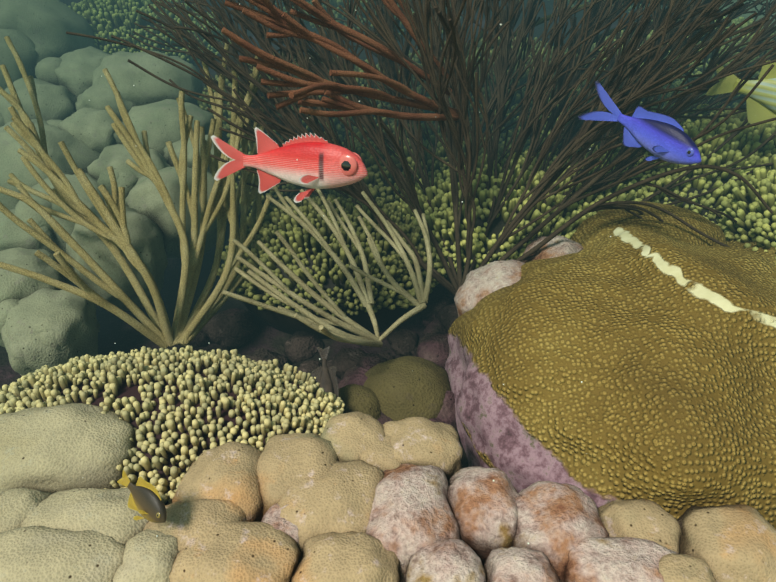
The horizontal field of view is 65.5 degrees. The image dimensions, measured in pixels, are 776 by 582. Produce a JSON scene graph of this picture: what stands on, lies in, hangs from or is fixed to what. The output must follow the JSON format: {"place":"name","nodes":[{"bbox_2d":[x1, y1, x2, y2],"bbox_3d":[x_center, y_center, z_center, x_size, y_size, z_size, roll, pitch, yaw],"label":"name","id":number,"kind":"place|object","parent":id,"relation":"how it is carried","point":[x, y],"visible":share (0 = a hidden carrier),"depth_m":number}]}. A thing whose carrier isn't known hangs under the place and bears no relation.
{"place":"outdoors","nodes":[
{"label":"outdoors","id":0,"kind":"place"},
{"bbox_2d":[117,470,166,522],"bbox_3d":[-0.208,0.175,0.511,0.060,0.034,0.017,34,12,19],"label":"damselfish","id":1,"kind":"object","parent":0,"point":[145,501],"visible":0.98,"depth_m":0.51},
{"bbox_2d":[211,127,367,202],"bbox_3d":[-0.109,-0.136,0.651,0.182,0.075,0.045,8,22,14],"label":"red fish","id":2,"kind":"object","parent":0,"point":[320,163],"visible":1,"depth_m":0.64},
{"bbox_2d":[311,346,338,397],"bbox_3d":[-0.083,0.120,0.768,0.039,0.029,0.111,-3,58,-7],"label":"fish","id":3,"kind":"object","parent":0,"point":[325,376],"visible":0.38,"depth_m":0.77},
{"bbox_2d":[0,0,690,468],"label":"seabed","id":4,"kind":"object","parent":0,"point":[116,334],"depth_m":1.09},
{"bbox_2d":[0,403,178,581],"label":"boulder coral","id":5,"kind":"object","parent":4,"relation":"on","point":[62,519],"visible":0.88,"depth_m":0.55},
{"bbox_2d":[0,36,275,348],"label":"soft coral","id":6,"kind":"object","parent":4,"relation":"on","point":[159,331],"visible":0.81,"depth_m":0.90},
{"bbox_2d":[65,0,230,64],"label":"coral","id":7,"kind":"object","parent":4,"relation":"on","point":[106,19],"visible":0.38,"depth_m":1.60},
{"bbox_2d":[0,345,344,504],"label":"finger coral","id":8,"kind":"object","parent":4,"relation":"on","point":[182,410],"visible":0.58,"depth_m":0.69},
{"bbox_2d":[212,141,310,244],"bbox_3d":[-0.290,-0.197,1.306,0.342,0.256,0.307,1,33,1],"label":"finger coral","id":9,"kind":"object","parent":4,"relation":"on","point":[290,195],"depth_m":1.19},
{"bbox_2d":[197,52,399,142],"bbox_3d":[-0.194,-0.411,1.508,0.614,0.347,0.499,1,33,1],"label":"finger coral","id":10,"kind":"object","parent":4,"relation":"on","point":[339,126],"visible":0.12,"depth_m":1.34},
{"bbox_2d":[190,284,460,444],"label":"rubble rocks","id":11,"kind":"object","parent":4,"relation":"on","point":[228,330],"visible":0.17,"depth_m":0.97},
{"bbox_2d":[454,236,583,316],"bbox_3d":[0.205,0.013,0.935,0.162,0.166,0.242,21,39,29],"label":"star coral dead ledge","id":12,"kind":"object","parent":11,"relation":"on","point":[477,286],"visible":0.25,"depth_m":0.88},
{"bbox_2d":[222,185,432,346],"bbox_3d":[-0.067,-0.024,0.819,0.263,0.193,0.324,1,33,1],"label":"soft coral","id":13,"kind":"object","parent":4,"relation":"on","point":[325,326],"visible":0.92,"depth_m":0.84},
{"bbox_2d":[217,190,446,338],"bbox_3d":[-0.094,-0.041,1.083,0.410,0.259,0.341,1,33,1],"label":"finger coral","id":14,"kind":"object","parent":4,"relation":"on","point":[390,307],"visible":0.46,"depth_m":0.97},
{"bbox_2d":[275,0,460,38],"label":"coral","id":15,"kind":"object","parent":4,"relation":"on","point":[336,3],"visible":0.04,"depth_m":1.73},
{"bbox_2d":[0,0,775,375],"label":"lobe coral","id":16,"kind":"object","parent":4,"relation":"on","point":[44,324],"visible":0.67,"depth_m":1.11},
{"bbox_2d":[338,356,451,420],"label":"lobe coral","id":17,"kind":"object","parent":4,"relation":"on","point":[400,388],"visible":0.58,"depth_m":0.81},
{"bbox_2d":[295,121,509,211],"bbox_3d":[0.054,-0.208,1.301,0.515,0.309,0.418,1,33,1],"label":"finger coral","id":18,"kind":"object","parent":4,"relation":"on","point":[376,182],"visible":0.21,"depth_m":1.16},
{"bbox_2d":[66,0,775,295],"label":"soft coral","id":19,"kind":"object","parent":4,"relation":"on","point":[693,19],"visible":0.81,"depth_m":0.94},
{"bbox_2d":[221,0,459,120],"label":"red gorgonian limb","id":20,"kind":"object","parent":19,"relation":"attached to","point":[284,24],"visible":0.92,"depth_m":0.76},
{"bbox_2d":[143,411,775,581],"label":"lobe coral","id":21,"kind":"object","parent":4,"relation":"on","point":[228,495],"visible":0.79,"depth_m":0.54},
{"bbox_2d":[261,463,676,581],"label":"boulder coral","id":22,"kind":"object","parent":4,"relation":"on","point":[430,523],"visible":0.83,"depth_m":0.53},
{"bbox_2d":[395,36,600,142],"bbox_3d":[0.259,-0.458,1.546,0.722,0.354,0.561,1,33,1],"label":"finger coral","id":23,"kind":"object","parent":4,"relation":"on","point":[516,100],"visible":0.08,"depth_m":1.34},
{"bbox_2d":[391,149,643,286],"bbox_3d":[0.259,-0.114,1.154,0.540,0.305,0.416,1,33,1],"label":"coral","id":24,"kind":"object","parent":4,"relation":"on","point":[440,219],"visible":0.29,"depth_m":1.01},
{"bbox_2d":[466,0,718,100],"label":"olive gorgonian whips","id":25,"kind":"object","parent":4,"relation":"on","point":[540,21],"visible":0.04,"depth_m":1.24},
{"bbox_2d":[548,0,666,11],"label":"coral","id":26,"kind":"object","parent":4,"relation":"on","point":[589,1],"visible":0.04,"depth_m":1.81},
{"bbox_2d":[445,201,775,528],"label":"boulder coral","id":27,"kind":"object","parent":4,"relation":"on","point":[655,336],"visible":0.77,"depth_m":0.64},
{"bbox_2d":[499,77,723,151],"bbox_3d":[0.522,-0.319,1.394,0.610,0.328,0.464,1,33,1],"label":"finger coral","id":28,"kind":"object","parent":4,"relation":"on","point":[659,97],"visible":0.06,"depth_m":1.27},
{"bbox_2d":[570,102,775,240],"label":"coral","id":29,"kind":"object","parent":4,"relation":"on","point":[743,143],"visible":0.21,"depth_m":1.02},
{"bbox_2d":[590,16,775,110],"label":"finger coral","id":30,"kind":"object","parent":4,"relation":"on","point":[699,69],"visible":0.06,"depth_m":1.44},
{"bbox_2d":[716,154,775,258],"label":"finger coral","id":31,"kind":"object","parent":4,"relation":"on","point":[754,217],"visible":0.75,"depth_m":0.95},
{"bbox_2d":[82,4,693,543],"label":"marine snow particles","id":32,"kind":"object","parent":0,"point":[462,202],"visible":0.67,"depth_m":0.45},
{"bbox_2d":[577,81,700,164],"bbox_3d":[0.305,-0.196,0.730,0.035,0.055,0.162,-20,51,-42],"label":"blue fish","id":33,"kind":"object","parent":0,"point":[664,137],"visible":1,"depth_m":0.72},
{"bbox_2d":[705,61,775,123],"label":"fish","id":34,"kind":"object","parent":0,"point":[761,102],"visible":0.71,"depth_m":0.94}
]}

